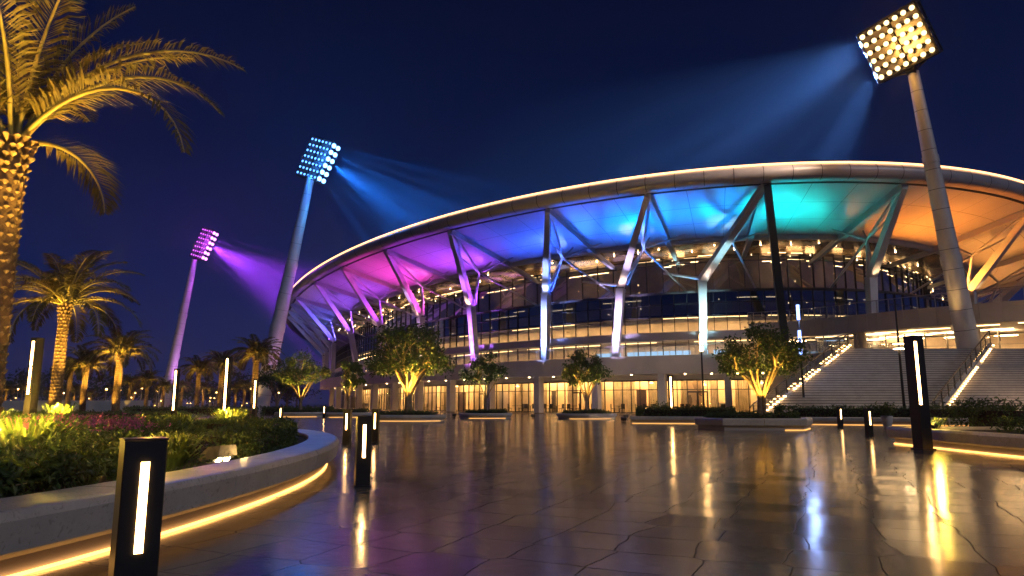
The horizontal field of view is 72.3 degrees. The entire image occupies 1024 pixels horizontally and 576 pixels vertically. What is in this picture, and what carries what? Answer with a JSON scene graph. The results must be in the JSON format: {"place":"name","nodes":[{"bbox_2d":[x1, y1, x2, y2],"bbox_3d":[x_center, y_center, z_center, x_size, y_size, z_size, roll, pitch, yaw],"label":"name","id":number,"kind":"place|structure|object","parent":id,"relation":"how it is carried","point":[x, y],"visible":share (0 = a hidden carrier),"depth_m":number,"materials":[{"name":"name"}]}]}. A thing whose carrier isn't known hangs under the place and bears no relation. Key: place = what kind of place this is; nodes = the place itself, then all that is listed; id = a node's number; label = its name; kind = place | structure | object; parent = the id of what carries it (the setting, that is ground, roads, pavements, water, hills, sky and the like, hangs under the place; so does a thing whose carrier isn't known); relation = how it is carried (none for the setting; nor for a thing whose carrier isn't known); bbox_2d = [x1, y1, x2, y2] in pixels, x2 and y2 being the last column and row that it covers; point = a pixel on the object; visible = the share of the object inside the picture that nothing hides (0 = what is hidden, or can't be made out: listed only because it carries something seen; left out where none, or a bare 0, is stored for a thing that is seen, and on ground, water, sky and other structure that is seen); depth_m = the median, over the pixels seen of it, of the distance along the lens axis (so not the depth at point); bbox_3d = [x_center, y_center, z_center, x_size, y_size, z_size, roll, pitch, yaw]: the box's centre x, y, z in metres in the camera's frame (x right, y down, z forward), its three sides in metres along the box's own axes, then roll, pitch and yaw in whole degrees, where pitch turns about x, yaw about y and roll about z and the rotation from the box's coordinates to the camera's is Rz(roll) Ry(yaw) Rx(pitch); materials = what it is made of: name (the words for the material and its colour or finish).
{"place":"outdoors","nodes":[
{"label":"outdoors","id":0,"kind":"place"},
{"bbox_2d":[171,369,179,415],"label":"light column","id":1,"kind":"structure","parent":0,"point":[175,395],"depth_m":37.53,"materials":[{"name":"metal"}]},
{"bbox_2d":[222,356,232,410],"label":"light column","id":2,"kind":"structure","parent":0,"point":[227,382],"depth_m":27.68,"materials":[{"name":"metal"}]},
{"bbox_2d":[0,0,1023,402],"label":"sky","id":3,"kind":"structure","parent":0,"point":[433,108],"materials":[{"name":"blue"}]},
{"bbox_2d":[23,403,1023,575],"bbox_3d":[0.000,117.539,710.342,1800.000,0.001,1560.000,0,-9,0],"label":"plaza paving","id":4,"kind":"structure","parent":0,"point":[518,494],"depth_m":7.98,"materials":[{"name":"grey stone"}]},
{"bbox_2d":[108,437,168,575],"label":"bollard light","id":5,"kind":"object","parent":4,"relation":"on","point":[137,514],"visible":1,"depth_m":3.73,"materials":[{"name":"metal"}]},
{"bbox_2d":[3,367,320,406],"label":"treeline","id":6,"kind":"object","parent":4,"relation":"on","point":[289,394],"visible":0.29,"depth_m":188.11,"materials":[{"name":"green plant"}]},
{"bbox_2d":[0,429,338,575],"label":"curved planter","id":7,"kind":"object","parent":4,"relation":"on","point":[40,530],"visible":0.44,"depth_m":6.23,"materials":[{"name":"concrete"}]},
{"bbox_2d":[0,451,35,497],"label":"shrub","id":8,"kind":"object","parent":7,"relation":"on","point":[8,479],"visible":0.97,"depth_m":5.62,"materials":[{"name":"green plant"}]},
{"bbox_2d":[23,338,44,414],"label":"light column","id":9,"kind":"structure","parent":7,"relation":"on","point":[33,376],"depth_m":18.79,"materials":[{"name":"metal"}]},
{"bbox_2d":[0,428,92,483],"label":"shrub","id":10,"kind":"object","parent":7,"relation":"on","point":[19,452],"visible":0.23,"depth_m":6.81,"materials":[{"name":"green plant"}]},
{"bbox_2d":[0,412,106,457],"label":"grass tuft","id":11,"kind":"object","parent":7,"relation":"on","point":[40,428],"visible":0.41,"depth_m":7.52,"materials":[{"name":"plant"}]},
{"bbox_2d":[37,400,83,418],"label":"grass tuft","id":12,"kind":"object","parent":7,"relation":"on","point":[57,408],"visible":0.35,"depth_m":17.21,"materials":[{"name":"yellow plant"}]},
{"bbox_2d":[12,437,111,491],"bbox_3d":[-4.023,1.601,6.266,0.796,0.549,1.012,7,-11,-35],"label":"shrub","id":13,"kind":"object","parent":7,"relation":"on","point":[79,466],"visible":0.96,"depth_m":6.14,"materials":[{"name":"green plant"}]},
{"bbox_2d":[26,414,134,455],"bbox_3d":[-5.814,1.992,9.151,1.430,0.702,1.332,3,-10,-20],"label":"shrub","id":14,"kind":"object","parent":7,"relation":"on","point":[89,434],"visible":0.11,"depth_m":9.18,"materials":[{"name":"green plant"}]},
{"bbox_2d":[23,412,150,432],"bbox_3d":[-7.534,2.543,12.412,2.042,0.708,1.543,0,-9,0],"label":"flowering sage","id":15,"kind":"object","parent":7,"relation":"on","point":[107,420],"visible":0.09,"depth_m":12.34,"materials":[{"name":"pink plant"}]},
{"bbox_2d":[6,411,187,426],"bbox_3d":[-10.820,3.383,17.300,5.123,0.675,2.998,4,-10,-23],"label":"clipped hedge","id":16,"kind":"object","parent":7,"relation":"on","point":[152,417],"visible":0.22,"depth_m":17.56,"materials":[{"name":"plant"}]},
{"bbox_2d":[100,450,118,479],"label":"shrub","id":17,"kind":"object","parent":7,"relation":"on","point":[113,465],"visible":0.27,"depth_m":7.00,"materials":[{"name":"green plant"}]},
{"bbox_2d":[80,422,164,465],"bbox_3d":[-4.679,1.899,8.383,1.091,0.591,1.109,-3,-10,17],"label":"shrub","id":18,"kind":"object","parent":7,"relation":"on","point":[110,442],"visible":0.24,"depth_m":8.28,"materials":[{"name":"green plant"}]},
{"bbox_2d":[74,417,170,437],"bbox_3d":[-6.408,2.403,11.339,1.367,0.657,1.214,-7,-11,35],"label":"flowering sage","id":19,"kind":"object","parent":7,"relation":"on","point":[121,424],"visible":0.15,"depth_m":11.30,"materials":[{"name":"pink plant"}]},
{"bbox_2d":[0,0,246,415],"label":"date palm","id":20,"kind":"object","parent":7,"relation":"on","point":[37,108],"visible":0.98,"depth_m":14.52,"materials":[{"name":"green plant"}]},
{"bbox_2d":[88,417,205,440],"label":"clipped hedge","id":21,"kind":"object","parent":7,"relation":"on","point":[179,427],"visible":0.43,"depth_m":11.82,"materials":[{"name":"plant"}]},
{"bbox_2d":[2,429,299,497],"bbox_3d":[-8.091,2.851,12.953,14.765,0.286,12.341,-4,-10,25],"label":"ground cover","id":22,"kind":"object","parent":7,"relation":"on","point":[192,464],"visible":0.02,"depth_m":8.79,"materials":[{"name":"green plant"}]},
{"bbox_2d":[141,430,216,471],"bbox_3d":[-3.899,1.878,8.072,1.055,0.462,1.060,0,-9,0],"label":"grass tuft","id":23,"kind":"object","parent":7,"relation":"on","point":[181,447],"visible":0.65,"depth_m":7.93,"materials":[{"name":"green plant"}]},
{"bbox_2d":[199,445,236,461],"bbox_3d":[-3.988,2.247,9.482,0.403,0.250,0.311,-5,-11,28],"label":"stone spotlight","id":24,"kind":"object","parent":7,"relation":"on","point":[220,451],"visible":0.69,"depth_m":9.37,"materials":[{"name":"beige stone"}]},
{"bbox_2d":[211,407,255,419],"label":"grass tuft","id":25,"kind":"object","parent":7,"relation":"on","point":[226,414],"visible":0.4,"depth_m":18.75,"materials":[{"name":"plant"}]},
{"bbox_2d":[171,414,298,459],"bbox_3d":[-5.478,2.945,14.409,2.170,0.615,10.143,4,-10,-21],"label":"clipped hedge","id":26,"kind":"object","parent":7,"relation":"on","point":[276,430],"visible":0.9,"depth_m":11.33,"materials":[{"name":"leaf"},{"name":"bark"}]},
{"bbox_2d":[208,423,262,458],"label":"shrub","id":27,"kind":"object","parent":7,"relation":"on","point":[241,443],"visible":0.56,"depth_m":10.07,"materials":[{"name":"green plant"}]},
{"bbox_2d":[158,227,218,407],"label":"floodlight mast","id":28,"kind":"object","parent":4,"relation":"on","point":[202,245],"visible":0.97,"depth_m":168.86,"materials":[{"name":"metal"}]},
{"bbox_2d":[201,350,242,407],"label":"date palm","id":29,"kind":"object","parent":4,"relation":"on","point":[220,363],"visible":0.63,"depth_m":82.93,"materials":[{"name":"green plant"}]},
{"bbox_2d":[233,378,251,407],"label":"date palm","id":30,"kind":"object","parent":4,"relation":"on","point":[245,385],"visible":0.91,"depth_m":94.70,"materials":[{"name":"green plant"}]},
{"bbox_2d":[230,334,284,415],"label":"date palm","id":31,"kind":"object","parent":4,"relation":"on","point":[258,351],"visible":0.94,"depth_m":67.30,"materials":[{"name":"green plant"}]},
{"bbox_2d":[258,361,302,406],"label":"broadleaf tree","id":32,"kind":"object","parent":4,"relation":"on","point":[263,378],"visible":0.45,"depth_m":72.98,"materials":[{"name":"green plant"}]},
{"bbox_2d":[259,404,334,414],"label":"hedge","id":33,"kind":"object","parent":4,"relation":"on","point":[268,410],"visible":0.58,"depth_m":69.55,"materials":[{"name":"plant"}]},
{"bbox_2d":[274,412,322,416],"bbox_3d":[-18.448,11.006,61.023,4.396,0.400,2.798,0,-9,0],"label":"round planter","id":34,"kind":"object","parent":4,"relation":"on","point":[302,414],"visible":0.73,"depth_m":59.84,"materials":[{"name":"concrete"}]},
{"bbox_2d":[269,347,331,409],"bbox_3d":[-18.637,8.066,61.663,4.902,5.869,4.677,-3,-10,16],"label":"broadleaf tree","id":35,"kind":"object","parent":34,"relation":"on","point":[292,376],"visible":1,"depth_m":61.29,"materials":[{"name":"green plant"}]},
{"bbox_2d":[257,135,340,410],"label":"floodlight mast","id":36,"kind":"object","parent":4,"relation":"on","point":[314,160],"visible":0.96,"depth_m":111.25,"materials":[{"name":"metal"}]},
{"bbox_2d":[341,409,352,443],"bbox_3d":[-4.891,4.112,20.809,0.252,1.009,0.231,-1,-9,6],"label":"bollard light","id":37,"kind":"object","parent":4,"relation":"on","point":[347,425],"visible":0.98,"depth_m":20.73,"materials":[{"name":"metal"}]},
{"bbox_2d":[322,412,371,416],"bbox_3d":[-13.828,10.683,59.050,4.396,0.400,2.798,0,-9,0],"label":"round planter","id":38,"kind":"object","parent":4,"relation":"on","point":[330,414],"visible":0.56,"depth_m":57.96,"materials":[{"name":"concrete"}]},
{"bbox_2d":[340,359,365,408],"bbox_3d":[-13.690,8.323,59.477,1.900,4.656,3.085,7,-12,-37],"label":"broadleaf tree","id":39,"kind":"object","parent":38,"relation":"on","point":[354,368],"visible":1,"depth_m":59.18,"materials":[{"name":"green plant"}]},
{"bbox_2d":[352,416,372,487],"bbox_3d":[-2.180,2.383,10.250,0.252,1.009,0.231,3,-10,-20],"label":"bollard light","id":40,"kind":"object","parent":4,"relation":"on","point":[362,461],"visible":1,"depth_m":10.16,"materials":[{"name":"metal"}]},
{"bbox_2d":[371,409,379,441],"bbox_3d":[-4.207,4.242,21.598,0.252,1.009,0.231,-1,-9,4],"label":"bollard light","id":41,"kind":"object","parent":4,"relation":"on","point":[375,423],"visible":0.98,"depth_m":21.52,"materials":[{"name":"metal"}]},
{"bbox_2d":[369,415,445,420],"bbox_3d":[-7.017,8.744,47.208,5.196,0.400,2.999,0,-9,0],"label":"round planter","id":42,"kind":"object","parent":4,"relation":"on","point":[412,417],"visible":0.68,"depth_m":45.92,"materials":[{"name":"concrete"}]},
{"bbox_2d":[358,322,457,411],"bbox_3d":[-7.129,5.537,47.988,6.838,6.471,6.697,0,-9,0],"label":"broadleaf tree","id":43,"kind":"object","parent":42,"relation":"on","point":[414,362],"visible":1,"depth_m":47.12,"materials":[{"name":"green plant"}]},
{"bbox_2d":[380,409,439,414],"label":"clipped hedge","id":44,"kind":"object","parent":42,"relation":"on","point":[412,412],"visible":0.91,"depth_m":46.57,"materials":[{"name":"plant"}]},
{"bbox_2d":[459,413,511,418],"bbox_3d":[-2.071,10.037,55.102,4.196,0.400,2.598,0,-9,0],"label":"round planter","id":45,"kind":"object","parent":4,"relation":"on","point":[485,415],"visible":0.95,"depth_m":54.02,"materials":[{"name":"concrete"}]},
{"bbox_2d":[458,349,509,409],"bbox_3d":[-2.027,7.437,55.567,3.954,5.141,3.366,-6,-11,31],"label":"broadleaf tree","id":46,"kind":"object","parent":45,"relation":"on","point":[489,369],"visible":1,"depth_m":55.15,"materials":[{"name":"green plant"}]},
{"bbox_2d":[556,413,616,418],"bbox_3d":[5.666,9.713,53.129,4.596,0.400,2.599,0,-9,0],"label":"round planter","id":47,"kind":"object","parent":4,"relation":"on","point":[586,416],"visible":0.86,"depth_m":52.08,"materials":[{"name":"concrete"}]},
{"bbox_2d":[562,408,610,413],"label":"clipped hedge","id":48,"kind":"object","parent":47,"relation":"on","point":[593,411],"visible":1,"depth_m":52.59,"materials":[{"name":"plant"}]},
{"bbox_2d":[561,346,613,411],"bbox_3d":[5.684,7.102,53.765,3.761,5.220,3.504,-9,-13,44],"label":"broadleaf tree","id":49,"kind":"object","parent":47,"relation":"on","point":[571,370],"visible":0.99,"depth_m":53.12,"materials":[{"name":"green plant"}]},
{"bbox_2d":[286,161,1023,414],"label":"stadium","id":50,"kind":"object","parent":4,"relation":"on","point":[638,284],"visible":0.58,"depth_m":77.17,"materials":[{"name":"white metal"}]},
{"bbox_2d":[355,334,377,353],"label":"window","id":51,"kind":"structure","parent":50,"relation":"in","point":[360,344],"depth_m":125.61,"materials":[{"name":"black glass"}]},
{"bbox_2d":[374,307,401,333],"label":"window","id":52,"kind":"structure","parent":50,"relation":"in","point":[394,316],"depth_m":124.74,"materials":[{"name":"black glass"}]},
{"bbox_2d":[401,297,433,325],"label":"window","id":53,"kind":"structure","parent":50,"relation":"in","point":[406,318],"depth_m":115.24,"materials":[{"name":"black glass"}]},
{"bbox_2d":[412,317,456,337],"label":"window","id":54,"kind":"structure","parent":50,"relation":"in","point":[447,327],"depth_m":97.95,"materials":[{"name":"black glass"}]},
{"bbox_2d":[431,384,462,410],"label":"shop window","id":55,"kind":"structure","parent":50,"relation":"in","point":[458,385],"depth_m":95.31,"materials":[{"name":"clear glass"}]},
{"bbox_2d":[433,287,478,319],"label":"window","id":56,"kind":"structure","parent":50,"relation":"in","point":[442,308],"depth_m":104.34,"materials":[{"name":"black glass"}]},
{"bbox_2d":[463,383,501,410],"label":"shop window","id":57,"kind":"structure","parent":50,"relation":"in","point":[496,391],"depth_m":89.44,"materials":[{"name":"clear glass"}]},
{"bbox_2d":[457,308,517,334],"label":"window","id":58,"kind":"structure","parent":50,"relation":"in","point":[503,319],"depth_m":89.85,"materials":[{"name":"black glass"}]},
{"bbox_2d":[479,275,537,311],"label":"window","id":59,"kind":"structure","parent":50,"relation":"in","point":[493,296],"depth_m":93.67,"materials":[{"name":"black glass"}]},
{"bbox_2d":[502,382,548,411],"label":"shop window","id":60,"kind":"structure","parent":50,"relation":"in","point":[528,383],"depth_m":83.94,"materials":[{"name":"clear glass"}]},
{"bbox_2d":[518,299,600,327],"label":"window","id":61,"kind":"structure","parent":50,"relation":"in","point":[589,310],"depth_m":81.79,"materials":[{"name":"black glass"}]},
{"bbox_2d":[538,264,613,303],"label":"window","id":62,"kind":"structure","parent":50,"relation":"in","point":[568,285],"depth_m":85.35,"materials":[{"name":"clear glass"}]},
{"bbox_2d":[549,381,604,412],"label":"shop window","id":63,"kind":"structure","parent":50,"relation":"in","point":[579,401],"depth_m":79.13,"materials":[{"name":"clear glass"}]},
{"bbox_2d":[604,380,666,412],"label":"shop window","id":64,"kind":"structure","parent":50,"relation":"in","point":[622,381],"depth_m":74.93,"materials":[{"name":"clear glass"}]},
{"bbox_2d":[600,294,674,320],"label":"window","id":65,"kind":"structure","parent":50,"relation":"in","point":[662,305],"depth_m":76.45,"materials":[{"name":"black glass"}]},
{"bbox_2d":[613,257,679,294],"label":"window","id":66,"kind":"structure","parent":50,"relation":"in","point":[647,277],"depth_m":80.24,"materials":[{"name":"black glass"}]},
{"bbox_2d":[666,379,724,409],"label":"shop window","id":67,"kind":"structure","parent":50,"relation":"in","point":[707,402],"depth_m":71.80,"materials":[{"name":"yellow glass"}]},
{"bbox_2d":[679,254,744,290],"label":"window","id":68,"kind":"structure","parent":50,"relation":"in","point":[729,273],"depth_m":77.39,"materials":[{"name":"black glass"}]},
{"bbox_2d":[674,290,751,315],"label":"window","id":69,"kind":"structure","parent":50,"relation":"in","point":[718,302],"depth_m":73.40,"materials":[{"name":"blue glass"}]},
{"bbox_2d":[744,253,814,287],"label":"window","id":70,"kind":"structure","parent":50,"relation":"in","point":[797,270],"depth_m":76.52,"materials":[{"name":"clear glass"}]},
{"bbox_2d":[751,290,837,313],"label":"window","id":71,"kind":"structure","parent":50,"relation":"in","point":[762,300],"depth_m":72.36,"materials":[{"name":"blue glass"}]},
{"bbox_2d":[813,253,891,290],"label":"window","id":72,"kind":"structure","parent":50,"relation":"in","point":[826,270],"depth_m":77.79,"materials":[{"name":"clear glass"}]},
{"bbox_2d":[836,290,926,313],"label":"window","id":73,"kind":"structure","parent":50,"relation":"in","point":[843,296],"depth_m":73.97,"materials":[{"name":"blue glass"}]},
{"bbox_2d":[747,285,1023,352],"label":"terrace wing","id":74,"kind":"structure","parent":50,"relation":"attached to","point":[933,326],"depth_m":64.67,"materials":[{"name":"beige concrete"}]},
{"bbox_2d":[802,331,1023,349],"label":"entrance window","id":75,"kind":"structure","parent":74,"relation":"in","point":[947,345],"depth_m":65.58,"materials":[{"name":"glass"}]},
{"bbox_2d":[890,265,929,296],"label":"window","id":76,"kind":"structure","parent":50,"relation":"in","point":[903,279],"depth_m":84.60,"materials":[{"name":"black glass"}]},
{"bbox_2d":[629,416,703,423],"bbox_3d":[10.300,7.772,41.337,6.726,0.420,2.334,-2,-9,10],"label":"hedge planter","id":77,"kind":"object","parent":4,"relation":"on","point":[662,420],"visible":0.51,"depth_m":40.59,"materials":[{"name":"concrete"}]},
{"bbox_2d":[635,404,736,416],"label":"clipped hedge","id":78,"kind":"object","parent":77,"relation":"on","point":[693,410],"visible":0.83,"depth_m":41.23,"materials":[{"name":"plant"}]},
{"bbox_2d":[667,375,673,408],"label":"light column","id":79,"kind":"structure","parent":4,"relation":"on","point":[670,392],"depth_m":43.93,"materials":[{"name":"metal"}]},
{"bbox_2d":[694,417,812,429],"bbox_3d":[11.350,6.358,33.007,5.500,0.520,4.798,0,-9,0],"label":"tree planter","id":80,"kind":"object","parent":4,"relation":"on","point":[803,423],"visible":0.86,"depth_m":30.90,"materials":[{"name":"concrete"}]},
{"bbox_2d":[704,409,800,417],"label":"clipped hedge","id":81,"kind":"object","parent":80,"relation":"on","point":[745,414],"visible":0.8,"depth_m":31.85,"materials":[{"name":"plant"}]},
{"bbox_2d":[711,321,815,414],"bbox_3d":[11.823,3.921,33.407,4.448,4.745,4.176,0,-9,0],"label":"broadleaf tree","id":82,"kind":"object","parent":80,"relation":"on","point":[771,346],"visible":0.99,"depth_m":32.77,"materials":[{"name":"green plant"}]},
{"bbox_2d":[796,305,804,396],"bbox_3d":[18.922,4.868,45.816,0.240,7.600,0.240,0,-9,0],"label":"lamp post","id":83,"kind":"object","parent":4,"relation":"on","point":[799,336],"visible":0.45,"depth_m":46.03,"materials":[{"name":"metal"}]},
{"bbox_2d":[863,408,874,436],"bbox_3d":[12.845,4.840,25.250,0.252,1.009,0.231,2,-10,-14],"label":"bollard light","id":84,"kind":"object","parent":4,"relation":"on","point":[868,421],"visible":1,"depth_m":25.18,"materials":[{"name":"metal"}]},
{"bbox_2d":[873,401,897,427],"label":"potted plant","id":85,"kind":"object","parent":4,"relation":"on","point":[888,419],"visible":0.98,"depth_m":33.77,"materials":[{"name":"green plant"}]},
{"bbox_2d":[749,330,1023,412],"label":"grand staircase","id":86,"kind":"structure","parent":4,"relation":"on","point":[852,377],"depth_m":48.67,"materials":[{"name":"concrete"}]},
{"bbox_2d":[856,0,981,347],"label":"floodlight mast","id":87,"kind":"object","parent":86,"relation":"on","point":[898,42],"visible":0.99,"depth_m":55.73,"materials":[{"name":"metal"}]},
{"bbox_2d":[811,417,968,425],"bbox_3d":[20.970,7.272,38.281,13.901,0.420,2.483,-3,-10,15],"label":"hedge planter","id":88,"kind":"object","parent":4,"relation":"on","point":[902,421],"visible":0.27,"depth_m":37.92,"materials":[{"name":"concrete"}]},
{"bbox_2d":[772,403,1015,417],"bbox_3d":[20.937,6.832,38.807,12.331,1.041,1.663,-3,-10,15],"label":"clipped hedge","id":89,"kind":"object","parent":88,"relation":"on","point":[813,411],"visible":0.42,"depth_m":38.99,"materials":[{"name":"plant"}]},
{"bbox_2d":[891,300,905,405],"bbox_3d":[22.629,4.257,40.849,0.900,7.200,0.900,0,-9,0],"label":"lamp post","id":90,"kind":"object","parent":4,"relation":"on","point":[898,343],"visible":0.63,"depth_m":40.80,"materials":[{"name":"metal"}]},
{"bbox_2d":[903,335,935,449],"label":"light column","id":91,"kind":"structure","parent":4,"relation":"on","point":[920,418],"depth_m":18.39,"materials":[{"name":"metal"}]},
{"bbox_2d":[886,427,1023,457],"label":"wall planter","id":92,"kind":"object","parent":4,"relation":"on","point":[986,440],"visible":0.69,"depth_m":17.36,"materials":[{"name":"concrete"}]},
{"bbox_2d":[988,411,1023,433],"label":"clipped hedge","id":93,"kind":"object","parent":92,"relation":"on","point":[1010,428],"visible":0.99,"depth_m":18.66,"materials":[{"name":"plant"}]},
{"bbox_2d":[940,396,1023,426],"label":"clipped hedge","id":94,"kind":"object","parent":4,"relation":"on","point":[979,417],"visible":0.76,"depth_m":23.15,"materials":[{"name":"plant"}]},
{"label":"lawn","id":95,"kind":"structure","parent":0,"visible":0},
{"bbox_2d":[50,356,92,405],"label":"date palm","id":96,"kind":"object","parent":95,"relation":"on","point":[69,390],"visible":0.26,"depth_m":84.97,"materials":[{"name":"brown plant"}]},
{"bbox_2d":[8,250,144,412],"bbox_3d":[-26.934,2.846,42.043,9.169,10.271,8.372,0,-9,0],"label":"date palm","id":97,"kind":"object","parent":95,"relation":"on","point":[66,293],"visible":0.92,"depth_m":41.67,"materials":[{"name":"green plant"}]},
{"bbox_2d":[2,400,150,411],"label":"wall","id":98,"kind":"structure","parent":95,"relation":"on","point":[95,405],"depth_m":94.50,"materials":[{"name":"grey concrete"}]},
{"bbox_2d":[49,345,115,411],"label":"date palm","id":99,"kind":"object","parent":95,"relation":"on","point":[86,375],"visible":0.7,"depth_m":70.97,"materials":[{"name":"green plant"}]},
{"bbox_2d":[4,409,188,416],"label":"hedge","id":100,"kind":"object","parent":95,"relation":"on","point":[133,413],"visible":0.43,"depth_m":51.85,"materials":[{"name":"plant"}]},
{"bbox_2d":[78,327,161,412],"bbox_3d":[-35.746,7.582,63.535,7.076,7.871,6.685,0,-9,0],"label":"date palm","id":101,"kind":"object","parent":95,"relation":"on","point":[121,347],"visible":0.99,"depth_m":63.23,"materials":[{"name":"green plant"}]},
{"bbox_2d":[121,374,141,404],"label":"date palm","id":102,"kind":"object","parent":95,"relation":"on","point":[129,379],"visible":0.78,"depth_m":94.73,"materials":[{"name":"green plant"}]},
{"bbox_2d":[130,370,162,406],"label":"date palm","id":103,"kind":"object","parent":95,"relation":"on","point":[147,376],"visible":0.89,"depth_m":80.95,"materials":[{"name":"green plant"}]},
{"bbox_2d":[152,379,172,406],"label":"date palm","id":104,"kind":"object","parent":95,"relation":"on","point":[165,386],"visible":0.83,"depth_m":98.71,"materials":[{"name":"green plant"}]},
{"bbox_2d":[122,405,258,414],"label":"hedge","id":105,"kind":"object","parent":95,"relation":"on","point":[195,410],"visible":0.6,"depth_m":71.33,"materials":[{"name":"plant"}]},
{"bbox_2d":[180,355,219,406],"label":"date palm","id":106,"kind":"object","parent":95,"relation":"on","point":[199,367],"visible":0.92,"depth_m":75.12,"materials":[{"name":"green plant"}]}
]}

